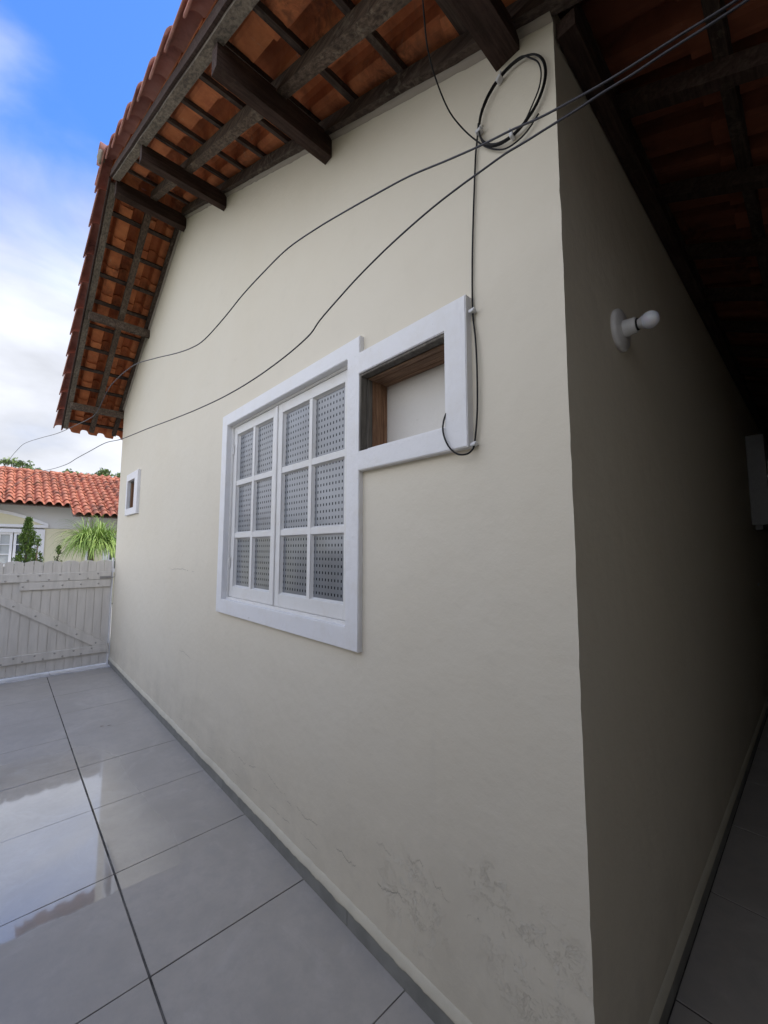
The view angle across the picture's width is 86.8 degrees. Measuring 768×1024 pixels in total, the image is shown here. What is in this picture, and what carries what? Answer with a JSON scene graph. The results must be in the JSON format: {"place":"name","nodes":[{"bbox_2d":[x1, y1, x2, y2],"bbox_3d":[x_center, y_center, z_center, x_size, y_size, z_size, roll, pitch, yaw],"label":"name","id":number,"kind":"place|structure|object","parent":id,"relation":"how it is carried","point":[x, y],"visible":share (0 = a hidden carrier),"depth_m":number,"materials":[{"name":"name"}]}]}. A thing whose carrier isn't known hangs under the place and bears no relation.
{"place":"outdoors","nodes":[
{"label":"outdoors","id":0,"kind":"place"},
{"bbox_2d":[1,606,111,678],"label":"path","id":1,"kind":"structure","parent":0,"point":[78,666],"depth_m":5.53,"materials":[{"name":"concrete"}]},
{"bbox_2d":[12,516,40,564],"bbox_3d":[-6.873,1.180,7.758,0.594,2.212,0.617,5,-7,-43],"label":"conifer","id":2,"kind":"object","parent":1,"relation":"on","point":[25,536],"visible":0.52,"depth_m":7.77,"materials":[{"name":"green plant"}]},
{"bbox_2d":[32,534,42,560],"bbox_3d":[-6.686,1.351,7.751,0.190,1.871,0.186,5,-7,-43],"label":"conifer","id":3,"kind":"object","parent":1,"relation":"on","point":[37,541],"visible":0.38,"depth_m":7.83,"materials":[{"name":"green plant"}]},
{"bbox_2d":[37,551,43,561],"bbox_3d":[-6.680,1.526,7.869,0.206,1.544,0.179,0,-5,5],"label":"conifer","id":4,"kind":"object","parent":1,"relation":"on","point":[40,557],"visible":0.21,"depth_m":7.92,"materials":[{"name":"green plant"}]},
{"bbox_2d":[54,545,61,560],"bbox_3d":[-6.552,1.480,8.024,0.237,1.667,0.221,0,-5,5],"label":"conifer","id":5,"kind":"object","parent":1,"relation":"on","point":[58,551],"visible":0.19,"depth_m":8.10,"materials":[{"name":"green plant"}]},
{"bbox_2d":[49,515,116,561],"bbox_3d":[-6.084,1.192,8.507,1.644,2.331,1.369,5,-7,-43],"label":"ponytail palm","id":6,"kind":"object","parent":1,"relation":"on","point":[101,539],"visible":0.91,"depth_m":8.38,"materials":[{"name":"green plant"}]},
{"bbox_2d":[0,466,119,602],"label":"neighbour house","id":7,"kind":"structure","parent":0,"point":[46,500],"depth_m":11.40,"materials":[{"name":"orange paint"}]},
{"bbox_2d":[0,528,44,563],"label":"window","id":8,"kind":"structure","parent":7,"relation":"in","point":[6,535],"depth_m":10.68,"materials":[{"name":"white wood"}]},
{"bbox_2d":[102,536,116,570],"bbox_3d":[-8.046,1.238,12.284,0.800,1.140,0.090,5,-7,-43],"label":"window","id":9,"kind":"structure","parent":7,"relation":"in","point":[109,558],"depth_m":12.12,"materials":[{"name":"white"}]},
{"bbox_2d":[0,0,181,476],"label":"sky","id":10,"kind":"structure","parent":0,"point":[70,70],"materials":[{"name":"blue"}]},
{"bbox_2d":[0,667,767,1023],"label":"patio floor","id":11,"kind":"structure","parent":0,"point":[196,859],"depth_m":1.79,"materials":[{"name":"grey tile"}]},
{"bbox_2d":[0,663,109,684],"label":"threshold","id":12,"kind":"object","parent":11,"relation":"on","point":[51,673],"visible":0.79,"depth_m":5.04,"materials":[{"name":"grey concrete"}]},
{"bbox_2d":[106,558,113,663],"bbox_3d":[-3.733,1.337,5.540,0.018,1.418,0.052,5,-7,-43],"label":"gate post","id":13,"kind":"object","parent":12,"relation":"on","point":[110,608],"visible":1,"depth_m":5.53,"materials":[{"name":"white paint"}]},
{"bbox_2d":[0,560,114,678],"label":"wooden gate","id":14,"kind":"structure","parent":13,"relation":"attached to","point":[54,615],"depth_m":5.12,"materials":[{"name":"grey paint"}]},
{"bbox_2d":[47,678,767,1023],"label":"floor grout","id":15,"kind":"object","parent":11,"relation":"on","point":[148,973],"depth_m":1.74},
{"bbox_2d":[53,0,767,1023],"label":"house","id":16,"kind":"structure","parent":11,"relation":"on","point":[473,736],"depth_m":1.69,"materials":[{"name":"beige paint"}]},
{"bbox_2d":[216,336,363,652],"bbox_3d":[-0.602,-0.048,2.391,0.125,1.400,1.573,5,-7,-43],"label":"window","id":17,"kind":"structure","parent":16,"relation":"in","point":[290,538],"depth_m":2.24,"materials":[{"name":"white paint"}]},
{"bbox_2d":[0,0,738,473],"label":"overhead wire","id":18,"kind":"object","parent":16,"relation":"attached to","point":[462,154],"visible":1,"depth_m":0.96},
{"bbox_2d":[2,0,749,495],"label":"overhead wire","id":19,"kind":"object","parent":16,"relation":"attached to","point":[472,178],"visible":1,"depth_m":0.95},
{"bbox_2d":[422,0,546,455],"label":"coaxial cable","id":20,"kind":"object","parent":16,"relation":"attached to","point":[491,146],"visible":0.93,"depth_m":1.37,"materials":[{"name":"black plastic"}]},
{"bbox_2d":[610,308,659,351],"bbox_3d":[0.908,-0.671,1.454,0.156,0.156,0.135,5,-7,-43],"label":"wall lamp","id":21,"kind":"object","parent":16,"relation":"attached to","point":[623,328],"visible":1,"depth_m":1.45,"materials":[{"name":"white ceramic"}]},
{"bbox_2d":[745,434,767,529],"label":"meter box","id":22,"kind":"object","parent":16,"relation":"attached to","point":[757,454],"visible":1,"depth_m":4.08,"materials":[{"name":"metal"}]},
{"bbox_2d":[745,434,767,524],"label":"door","id":23,"kind":"structure","parent":22,"relation":"in","point":[756,445],"depth_m":4.07,"materials":[{"name":"grey paint"}]},
{"label":"ground","id":24,"kind":"structure","parent":0,"visible":0},
{"bbox_2d":[0,457,41,472],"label":"tree","id":25,"kind":"object","parent":24,"relation":"on","point":[13,462],"visible":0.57,"depth_m":17.93,"materials":[{"name":"green plant"}]},
{"bbox_2d":[62,469,92,474],"bbox_3d":[-14.556,0.641,19.270,1.451,5.426,0.820,5,-7,-43],"label":"tree","id":26,"kind":"object","parent":24,"relation":"on","point":[72,471],"visible":0.16,"depth_m":19.23,"materials":[{"name":"green plant"}]},
{"bbox_2d":[90,468,112,476],"bbox_3d":[-13.971,0.595,19.787,1.013,5.612,0.845,5,-7,-43],"label":"tree","id":27,"kind":"object","parent":24,"relation":"on","point":[105,472],"visible":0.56,"depth_m":20.02,"materials":[{"name":"green plant"}]}
]}

